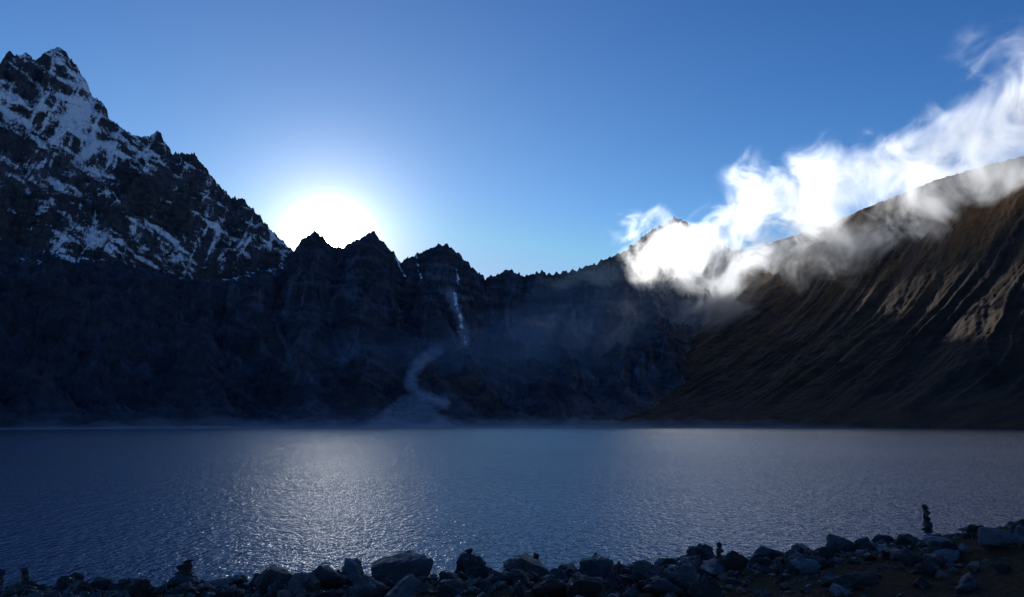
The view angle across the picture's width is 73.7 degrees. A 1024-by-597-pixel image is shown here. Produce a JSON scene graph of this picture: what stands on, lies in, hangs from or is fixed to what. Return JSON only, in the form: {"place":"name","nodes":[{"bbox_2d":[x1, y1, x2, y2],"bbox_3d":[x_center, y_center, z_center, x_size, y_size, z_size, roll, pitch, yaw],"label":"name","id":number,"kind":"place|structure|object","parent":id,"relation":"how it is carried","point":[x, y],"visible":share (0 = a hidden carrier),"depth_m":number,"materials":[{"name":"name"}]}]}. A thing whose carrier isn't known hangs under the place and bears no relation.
{"place":"outdoors","nodes":[
{"label":"outdoors","id":0,"kind":"place"},
{"bbox_2d":[0,46,292,281],"bbox_3d":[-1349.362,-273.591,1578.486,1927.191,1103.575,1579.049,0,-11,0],"label":"snowy mountain","id":1,"kind":"structure","parent":0,"point":[82,174],"depth_m":1761.49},
{"bbox_2d":[0,216,742,428],"bbox_3d":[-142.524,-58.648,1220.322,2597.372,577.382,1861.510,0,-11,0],"label":"rocky ridge","id":2,"kind":"structure","parent":0,"point":[314,329],"depth_m":1212.35,"materials":[{"name":"grey stone"}]},
{"bbox_2d":[0,428,1023,590],"bbox_3d":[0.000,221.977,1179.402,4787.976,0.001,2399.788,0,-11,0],"label":"lake","id":3,"kind":"structure","parent":0,"point":[155,506],"depth_m":30.51,"materials":[{"name":"blue liquid"}]},
{"bbox_2d":[0,0,1023,279],"label":"sky","id":4,"kind":"structure","parent":0,"point":[528,137],"materials":[{"name":"blue"}]},
{"bbox_2d":[0,521,1023,596],"bbox_3d":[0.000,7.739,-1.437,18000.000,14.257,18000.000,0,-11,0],"label":"ground","id":5,"kind":"structure","parent":0,"point":[991,581],"depth_m":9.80,"materials":[{"name":"black stone"}]},
{"bbox_2d":[0,569,5,590],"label":"rock","id":6,"kind":"object","parent":5,"relation":"on","point":[2,573],"visible":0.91,"depth_m":12.51,"materials":[{"name":"stone"}]},
{"bbox_2d":[3,581,40,595],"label":"rock","id":7,"kind":"object","parent":5,"relation":"on","point":[18,588],"visible":0.56,"depth_m":11.54,"materials":[{"name":"stone"}]},
{"bbox_2d":[19,568,32,585],"bbox_3d":[-8.399,4.864,11.694,0.404,0.488,0.356,0,-11,0],"label":"cairn","id":8,"kind":"object","parent":5,"relation":"on","point":[25,575],"visible":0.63,"depth_m":11.68,"materials":[{"name":"grey stone"}]},
{"bbox_2d":[52,577,74,590],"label":"rock","id":9,"kind":"object","parent":5,"relation":"on","point":[66,583],"visible":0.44,"depth_m":11.72,"materials":[{"name":"grey stone"}]},
{"bbox_2d":[56,572,84,584],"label":"rock","id":10,"kind":"object","parent":5,"relation":"on","point":[77,576],"visible":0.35,"depth_m":12.47,"materials":[{"name":"stone"}]},
{"bbox_2d":[62,579,88,593],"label":"rock","id":11,"kind":"object","parent":5,"relation":"on","point":[78,586],"visible":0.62,"depth_m":11.18,"materials":[{"name":"stone"}]},
{"bbox_2d":[89,576,112,590],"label":"rock","id":12,"kind":"object","parent":5,"relation":"on","point":[101,583],"visible":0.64,"depth_m":12.29,"materials":[{"name":"stone"}]},
{"bbox_2d":[107,577,143,591],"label":"rock","id":13,"kind":"object","parent":5,"relation":"on","point":[121,585],"visible":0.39,"depth_m":11.72,"materials":[{"name":"stone"}]},
{"bbox_2d":[125,579,157,596],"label":"rock","id":14,"kind":"object","parent":5,"relation":"on","point":[141,588],"visible":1,"depth_m":10.31,"materials":[{"name":"grey stone"}]},
{"bbox_2d":[157,582,166,593],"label":"rock","id":15,"kind":"object","parent":5,"relation":"on","point":[162,589],"visible":0.81,"depth_m":11.10,"materials":[{"name":"stone"}]},
{"bbox_2d":[166,573,200,589],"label":"rock","id":16,"kind":"object","parent":5,"relation":"on","point":[176,580],"visible":0.69,"depth_m":12.54,"materials":[{"name":"stone"}]},
{"bbox_2d":[172,582,200,596],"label":"rock","id":17,"kind":"object","parent":5,"relation":"on","point":[186,588],"visible":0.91,"depth_m":10.12,"materials":[{"name":"stone"}]},
{"bbox_2d":[173,559,199,579],"bbox_3d":[-6.112,5.211,12.784,0.504,0.631,0.453,0,-11,0],"label":"cairn","id":18,"kind":"object","parent":5,"relation":"on","point":[185,567],"visible":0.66,"depth_m":12.76,"materials":[{"name":"stone"}]},
{"bbox_2d":[196,581,212,593],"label":"rock","id":19,"kind":"object","parent":5,"relation":"on","point":[205,586],"visible":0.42,"depth_m":11.73,"materials":[{"name":"grey stone"}]},
{"bbox_2d":[196,574,247,587],"bbox_3d":[-5.382,5.279,12.594,0.886,0.337,0.758,-5,-7,-1],"label":"rock","id":20,"kind":"object","parent":5,"relation":"on","point":[231,580],"visible":0.58,"depth_m":12.39,"materials":[{"name":"stone"}]},
{"bbox_2d":[221,584,234,596],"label":"rock","id":21,"kind":"object","parent":5,"relation":"on","point":[227,588],"visible":0.78,"depth_m":10.03,"materials":[{"name":"stone"}]},
{"bbox_2d":[239,584,250,589],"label":"rock","id":22,"kind":"object","parent":5,"relation":"on","point":[244,586],"visible":0.39,"depth_m":12.21,"materials":[{"name":"stone"}]},
{"bbox_2d":[249,572,258,587],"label":"rock","id":23,"kind":"object","parent":5,"relation":"on","point":[252,583],"visible":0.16,"depth_m":12.42,"materials":[{"name":"stone"}]},
{"bbox_2d":[253,564,292,592],"bbox_3d":[-3.870,4.595,11.124,0.573,0.479,0.630,-7,-13,34],"label":"rock","id":24,"kind":"object","parent":5,"relation":"on","point":[267,577],"visible":0.62,"depth_m":10.93,"materials":[{"name":"stone"}]},
{"bbox_2d":[268,580,288,596],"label":"rock","id":25,"kind":"object","parent":5,"relation":"on","point":[275,587],"visible":0.68,"depth_m":10.21,"materials":[{"name":"stone"}]},
{"bbox_2d":[288,572,315,592],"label":"rock","id":26,"kind":"object","parent":5,"relation":"on","point":[300,579],"visible":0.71,"depth_m":10.12,"materials":[{"name":"stone"}]},
{"bbox_2d":[303,578,320,593],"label":"rock","id":27,"kind":"object","parent":5,"relation":"on","point":[312,585],"visible":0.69,"depth_m":10.10,"materials":[{"name":"grey stone"}]},
{"bbox_2d":[314,590,328,596],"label":"rock","id":28,"kind":"object","parent":5,"relation":"on","point":[320,593],"visible":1,"depth_m":9.38,"materials":[{"name":"stone"}]},
{"bbox_2d":[312,564,345,589],"bbox_3d":[-2.914,4.390,10.636,0.672,0.479,0.461,3,-9,-6],"label":"rock","id":29,"kind":"object","parent":5,"relation":"on","point":[328,576],"visible":0.66,"depth_m":10.53,"materials":[{"name":"stone"}]},
{"bbox_2d":[341,574,352,585],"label":"rock","id":30,"kind":"object","parent":5,"relation":"on","point":[348,581],"visible":0.27,"depth_m":11.49,"materials":[{"name":"grey stone"}]},
{"bbox_2d":[341,557,363,580],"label":"rock","id":31,"kind":"object","parent":5,"relation":"on","point":[352,569],"visible":0.45,"depth_m":13.25,"materials":[{"name":"stone"}]},
{"bbox_2d":[347,574,389,596],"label":"rock","id":32,"kind":"object","parent":5,"relation":"on","point":[364,585],"visible":0.98,"depth_m":9.68,"materials":[{"name":"stone"}]},
{"bbox_2d":[381,579,394,588],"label":"rock","id":33,"kind":"object","parent":5,"relation":"on","point":[389,583],"visible":0.48,"depth_m":10.34,"materials":[{"name":"stone"}]},
{"bbox_2d":[371,550,433,582],"bbox_3d":[-1.951,4.921,12.130,1.129,0.733,0.889,2,-6,7],"label":"rock","id":34,"kind":"object","parent":5,"relation":"on","point":[397,567],"visible":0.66,"depth_m":11.91,"materials":[{"name":"stone"}]},
{"bbox_2d":[384,574,422,596],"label":"rock","id":35,"kind":"object","parent":5,"relation":"on","point":[407,585],"visible":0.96,"depth_m":9.71,"materials":[{"name":"stone"}]},
{"bbox_2d":[415,575,426,582],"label":"rock","id":36,"kind":"object","parent":5,"relation":"on","point":[422,579],"visible":0.21,"depth_m":11.56,"materials":[{"name":"stone"}]},
{"bbox_2d":[439,571,458,579],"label":"rock","id":37,"kind":"object","parent":5,"relation":"on","point":[445,575],"visible":0.38,"depth_m":11.69,"materials":[{"name":"stone"}]},
{"bbox_2d":[436,579,465,596],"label":"rock","id":38,"kind":"object","parent":5,"relation":"on","point":[450,587],"visible":0.94,"depth_m":9.74,"materials":[{"name":"stone"}]},
{"bbox_2d":[455,571,471,580],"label":"rock","id":39,"kind":"object","parent":5,"relation":"on","point":[463,576],"visible":0.46,"depth_m":11.95,"materials":[{"name":"stone"}]},
{"bbox_2d":[454,552,486,573],"bbox_3d":[-0.834,5.435,13.668,0.668,0.677,0.511,-2,-13,-3],"label":"rock","id":40,"kind":"object","parent":5,"relation":"on","point":[464,561],"visible":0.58,"depth_m":13.58,"materials":[{"name":"stone"}]},
{"bbox_2d":[470,577,481,587],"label":"rock","id":41,"kind":"object","parent":5,"relation":"on","point":[476,583],"visible":0.3,"depth_m":10.78,"materials":[{"name":"stone"}]},
{"bbox_2d":[484,572,511,585],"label":"rock","id":42,"kind":"object","parent":5,"relation":"on","point":[495,577],"visible":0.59,"depth_m":10.97,"materials":[{"name":"stone"}]},
{"bbox_2d":[511,580,523,596],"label":"rock","id":43,"kind":"object","parent":5,"relation":"on","point":[517,589],"visible":0.95,"depth_m":9.55,"materials":[{"name":"stone"}]},
{"bbox_2d":[509,568,528,585],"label":"rock","id":44,"kind":"object","parent":5,"relation":"on","point":[515,575],"visible":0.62,"depth_m":11.12,"materials":[{"name":"stone"}]},
{"bbox_2d":[503,553,550,576],"bbox_3d":[0.244,5.019,12.738,0.836,0.468,0.747,7,-12,-32],"label":"rock","id":45,"kind":"object","parent":5,"relation":"on","point":[525,562],"visible":0.68,"depth_m":12.51,"materials":[{"name":"stone"}]},
{"bbox_2d":[526,571,539,581],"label":"rock","id":46,"kind":"object","parent":5,"relation":"on","point":[533,576],"visible":0.48,"depth_m":11.73,"materials":[{"name":"stone"}]},
{"bbox_2d":[531,578,566,595],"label":"rock","id":47,"kind":"object","parent":5,"relation":"on","point":[553,587],"visible":0.86,"depth_m":9.52,"materials":[{"name":"grey stone"}]},
{"bbox_2d":[556,568,569,579],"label":"rock","id":48,"kind":"object","parent":5,"relation":"on","point":[561,574],"visible":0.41,"depth_m":10.74,"materials":[{"name":"stone"}]},
{"bbox_2d":[558,562,576,569],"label":"rock","id":49,"kind":"object","parent":5,"relation":"on","point":[567,565],"visible":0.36,"depth_m":12.93,"materials":[{"name":"stone"}]},
{"bbox_2d":[564,567,573,576],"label":"rock","id":50,"kind":"object","parent":5,"relation":"on","point":[568,571],"visible":0.62,"depth_m":12.59,"materials":[{"name":"stone"}]},
{"bbox_2d":[566,571,601,596],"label":"rock","id":51,"kind":"object","parent":5,"relation":"on","point":[580,584],"visible":0.98,"depth_m":9.27,"materials":[{"name":"stone"}]},
{"bbox_2d":[578,555,612,576],"bbox_3d":[1.506,4.887,12.286,0.623,0.492,0.490,3,-11,18],"label":"rock","id":52,"kind":"object","parent":5,"relation":"on","point":[597,565],"visible":0.74,"depth_m":12.15,"materials":[{"name":"stone"}]},
{"bbox_2d":[606,571,622,590],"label":"rock","id":53,"kind":"object","parent":5,"relation":"on","point":[614,580],"visible":0.88,"depth_m":9.87,"materials":[{"name":"stone"}]},
{"bbox_2d":[614,561,623,574],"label":"rock","id":54,"kind":"object","parent":5,"relation":"on","point":[619,568],"visible":0.56,"depth_m":11.99,"materials":[{"name":"grey stone"}]},
{"bbox_2d":[620,575,634,584],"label":"rock","id":55,"kind":"object","parent":5,"relation":"on","point":[626,580],"visible":0.63,"depth_m":10.20,"materials":[{"name":"grey stone"}]},
{"bbox_2d":[623,586,637,596],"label":"rock","id":56,"kind":"object","parent":5,"relation":"on","point":[632,591],"visible":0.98,"depth_m":9.14,"materials":[{"name":"stone"}]},
{"bbox_2d":[637,578,651,590],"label":"rock","id":57,"kind":"object","parent":5,"relation":"on","point":[641,584],"visible":0.69,"depth_m":9.72,"materials":[{"name":"grey stone"}]},
{"bbox_2d":[632,560,662,581],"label":"rock","id":58,"kind":"object","parent":5,"relation":"on","point":[644,569],"visible":0.69,"depth_m":10.99,"materials":[{"name":"stone"}]},
{"bbox_2d":[642,577,685,596],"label":"rock","id":59,"kind":"object","parent":5,"relation":"on","point":[658,586],"visible":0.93,"depth_m":8.97,"materials":[{"name":"stone"}]},
{"bbox_2d":[660,558,674,566],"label":"rock","id":60,"kind":"object","parent":5,"relation":"on","point":[666,561],"visible":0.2,"depth_m":12.18,"materials":[{"name":"grey stone"}]},
{"bbox_2d":[661,563,698,596],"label":"rock","id":61,"kind":"object","parent":5,"relation":"on","point":[682,576],"visible":0.69,"depth_m":9.19,"materials":[{"name":"stone"}]},
{"bbox_2d":[675,555,700,572],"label":"rock","id":62,"kind":"object","parent":5,"relation":"on","point":[695,560],"visible":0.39,"depth_m":11.54,"materials":[{"name":"stone"}]},
{"bbox_2d":[680,544,715,562],"bbox_3d":[4.162,5.827,15.236,0.873,0.684,0.531,-6,-12,28],"label":"rock","id":63,"kind":"object","parent":5,"relation":"on","point":[705,552],"visible":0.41,"depth_m":15.08,"materials":[{"name":"stone"}]},
{"bbox_2d":[686,574,724,596],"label":"rock","id":64,"kind":"object","parent":5,"relation":"on","point":[705,585],"visible":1,"depth_m":8.67,"materials":[{"name":"stone"}]},
{"bbox_2d":[700,558,726,577],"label":"rock","id":65,"kind":"object","parent":5,"relation":"on","point":[713,568],"visible":0.69,"depth_m":11.32,"materials":[{"name":"stone"}]},
{"bbox_2d":[715,542,723,558],"bbox_3d":[3.722,4.634,12.217,0.263,0.525,0.266,0,-11,0],"label":"cairn","id":66,"kind":"object","parent":5,"relation":"on","point":[719,550],"visible":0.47,"depth_m":12.23,"materials":[{"name":"stone"}]},
{"bbox_2d":[725,577,735,583],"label":"rock","id":67,"kind":"object","parent":5,"relation":"on","point":[731,580],"visible":0.92,"depth_m":10.44,"materials":[{"name":"stone"}]},
{"bbox_2d":[717,550,747,571],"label":"rock","id":68,"kind":"object","parent":5,"relation":"on","point":[733,560],"visible":0.77,"depth_m":11.45,"materials":[{"name":"grey stone"}]},
{"bbox_2d":[726,570,739,582],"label":"rock","id":69,"kind":"object","parent":5,"relation":"on","point":[732,574],"visible":0.73,"depth_m":10.63,"materials":[{"name":"stone"}]},
{"bbox_2d":[751,556,763,564],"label":"rock","id":70,"kind":"object","parent":5,"relation":"on","point":[758,559],"visible":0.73,"depth_m":13.17,"materials":[{"name":"stone"}]},
{"bbox_2d":[750,545,782,560],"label":"rock","id":71,"kind":"object","parent":5,"relation":"on","point":[764,551],"visible":0.71,"depth_m":14.14,"materials":[{"name":"stone"}]},
{"bbox_2d":[763,557,773,566],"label":"rock","id":72,"kind":"object","parent":5,"relation":"on","point":[767,561],"visible":0.8,"depth_m":12.84,"materials":[{"name":"stone"}]},
{"bbox_2d":[766,567,776,574],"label":"rock","id":73,"kind":"object","parent":5,"relation":"on","point":[771,570],"visible":0.8,"depth_m":11.30,"materials":[{"name":"grey stone"}]},
{"bbox_2d":[772,563,783,573],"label":"rock","id":74,"kind":"object","parent":5,"relation":"on","point":[779,567],"visible":0.78,"depth_m":11.43,"materials":[{"name":"stone"}]},
{"bbox_2d":[774,556,783,562],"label":"rock","id":75,"kind":"object","parent":5,"relation":"on","point":[779,559],"visible":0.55,"depth_m":12.97,"materials":[{"name":"stone"}]},
{"bbox_2d":[783,549,803,558],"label":"rock","id":76,"kind":"object","parent":5,"relation":"on","point":[786,554],"visible":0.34,"depth_m":12.76,"materials":[{"name":"stone"}]},
{"bbox_2d":[785,552,802,564],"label":"rock","id":77,"kind":"object","parent":5,"relation":"on","point":[792,556],"visible":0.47,"depth_m":12.23,"materials":[{"name":"stone"}]},
{"bbox_2d":[791,543,800,552],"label":"rock","id":78,"kind":"object","parent":5,"relation":"on","point":[796,547],"visible":0.37,"depth_m":16.10,"materials":[{"name":"stone"}]},
{"bbox_2d":[786,556,820,574],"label":"rock","id":79,"kind":"object","parent":5,"relation":"on","point":[800,565],"visible":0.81,"depth_m":11.47,"materials":[{"name":"stone"}]},
{"bbox_2d":[799,543,811,553],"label":"rock","id":80,"kind":"object","parent":5,"relation":"on","point":[803,547],"visible":0.23,"depth_m":16.24,"materials":[{"name":"stone"}]},
{"bbox_2d":[810,555,826,568],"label":"rock","id":81,"kind":"object","parent":5,"relation":"on","point":[821,561],"visible":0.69,"depth_m":11.92,"materials":[{"name":"grey stone"}]},
{"bbox_2d":[817,546,840,559],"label":"rock","id":82,"kind":"object","parent":5,"relation":"on","point":[826,552],"visible":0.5,"depth_m":12.92,"materials":[{"name":"stone"}]},
{"bbox_2d":[833,556,843,563],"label":"rock","id":83,"kind":"object","parent":5,"relation":"on","point":[838,560],"visible":0.69,"depth_m":12.39,"materials":[{"name":"stone"}]},
{"bbox_2d":[829,583,851,595],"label":"rock","id":84,"kind":"object","parent":5,"relation":"on","point":[836,590],"visible":1,"depth_m":8.79,"materials":[{"name":"stone"}]},
{"bbox_2d":[826,534,855,552],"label":"rock","id":85,"kind":"object","parent":5,"relation":"on","point":[836,544],"visible":0.68,"depth_m":15.34,"materials":[{"name":"stone"}]},
{"bbox_2d":[833,572,866,588],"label":"rock","id":86,"kind":"object","parent":5,"relation":"on","point":[847,580],"visible":0.88,"depth_m":9.16,"materials":[{"name":"stone"}]},
{"bbox_2d":[852,536,872,549],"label":"rock","id":87,"kind":"object","parent":5,"relation":"on","point":[865,542],"visible":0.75,"depth_m":14.90,"materials":[{"name":"stone"}]},
{"bbox_2d":[860,572,875,585],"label":"rock","id":88,"kind":"object","parent":5,"relation":"on","point":[870,579],"visible":0.5,"depth_m":9.54,"materials":[{"name":"grey stone"}]},
{"bbox_2d":[871,534,893,544],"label":"rock","id":89,"kind":"object","parent":5,"relation":"on","point":[887,539],"visible":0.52,"depth_m":17.24,"materials":[{"name":"stone"}]},
{"bbox_2d":[881,547,899,558],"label":"rock","id":90,"kind":"object","parent":5,"relation":"on","point":[887,552],"visible":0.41,"depth_m":12.19,"materials":[{"name":"stone"}]},
{"bbox_2d":[894,534,914,545],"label":"rock","id":91,"kind":"object","parent":5,"relation":"on","point":[901,539],"visible":0.8,"depth_m":14.04,"materials":[{"name":"stone"}]},
{"bbox_2d":[899,547,914,564],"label":"rock","id":92,"kind":"object","parent":5,"relation":"on","point":[906,556],"visible":0.88,"depth_m":11.24,"materials":[{"name":"stone"}]},
{"bbox_2d":[913,576,930,587],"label":"rock","id":93,"kind":"object","parent":5,"relation":"on","point":[923,581],"visible":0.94,"depth_m":9.24,"materials":[{"name":"stone"}]},
{"bbox_2d":[921,504,932,530],"bbox_3d":[12.041,6.571,19.837,0.436,1.149,0.423,0,-11,0],"label":"cairn","id":94,"kind":"object","parent":5,"relation":"on","point":[927,524],"visible":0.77,"depth_m":19.81,"materials":[{"name":"stone"}]},
{"bbox_2d":[915,556,940,575],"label":"rock","id":95,"kind":"object","parent":5,"relation":"on","point":[928,566],"visible":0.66,"depth_m":9.87,"materials":[{"name":"stone"}]},
{"bbox_2d":[922,553,946,567],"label":"rock","id":96,"kind":"object","parent":5,"relation":"on","point":[940,561],"visible":0.45,"depth_m":10.72,"materials":[{"name":"grey stone"}]},
{"bbox_2d":[927,540,942,551],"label":"rock","id":97,"kind":"object","parent":5,"relation":"on","point":[933,545],"visible":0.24,"depth_m":11.36,"materials":[{"name":"stone"}]},
{"bbox_2d":[923,536,951,544],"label":"rock","id":98,"kind":"object","parent":5,"relation":"on","point":[926,539],"visible":0.39,"depth_m":12.49,"materials":[{"name":"stone"}]},
{"bbox_2d":[931,548,959,562],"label":"rock","id":99,"kind":"object","parent":5,"relation":"on","point":[950,555],"visible":0.68,"depth_m":10.87,"materials":[{"name":"stone"}]},
{"bbox_2d":[941,541,962,555],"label":"rock","id":100,"kind":"object","parent":5,"relation":"on","point":[949,545],"visible":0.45,"depth_m":11.06,"materials":[{"name":"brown stone"}]},
{"bbox_2d":[958,543,970,552],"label":"rock","id":101,"kind":"object","parent":5,"relation":"on","point":[963,548],"visible":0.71,"depth_m":11.35,"materials":[{"name":"stone"}]},
{"bbox_2d":[955,572,979,592],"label":"rock","id":102,"kind":"object","parent":5,"relation":"on","point":[968,582],"visible":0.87,"depth_m":8.84,"materials":[{"name":"stone"}]},
{"bbox_2d":[969,525,983,532],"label":"rock","id":103,"kind":"object","parent":5,"relation":"on","point":[974,528],"visible":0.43,"depth_m":13.56,"materials":[{"name":"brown stone"}]},
{"bbox_2d":[977,526,1023,548],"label":"rock","id":104,"kind":"object","parent":5,"relation":"on","point":[990,538],"visible":1,"depth_m":11.04,"materials":[{"name":"stone"}]},
{"bbox_2d":[994,561,1012,573],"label":"rock","id":105,"kind":"object","parent":5,"relation":"on","point":[1001,567],"visible":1,"depth_m":9.41,"materials":[{"name":"stone"}]},
{"bbox_2d":[1007,521,1022,532],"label":"rock","id":106,"kind":"object","parent":5,"relation":"on","point":[1012,527],"visible":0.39,"depth_m":12.04,"materials":[{"name":"stone"}]},
{"bbox_2d":[1014,525,1023,544],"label":"rock","id":107,"kind":"object","parent":5,"relation":"on","point":[1019,530],"visible":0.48,"depth_m":11.21,"materials":[{"name":"stone"}]},
{"bbox_2d":[556,156,1023,429],"bbox_3d":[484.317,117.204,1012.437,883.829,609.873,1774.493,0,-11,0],"label":"grassy hillside","id":108,"kind":"structure","parent":0,"point":[904,310],"depth_m":822.05,"materials":[{"name":"brown plant"}]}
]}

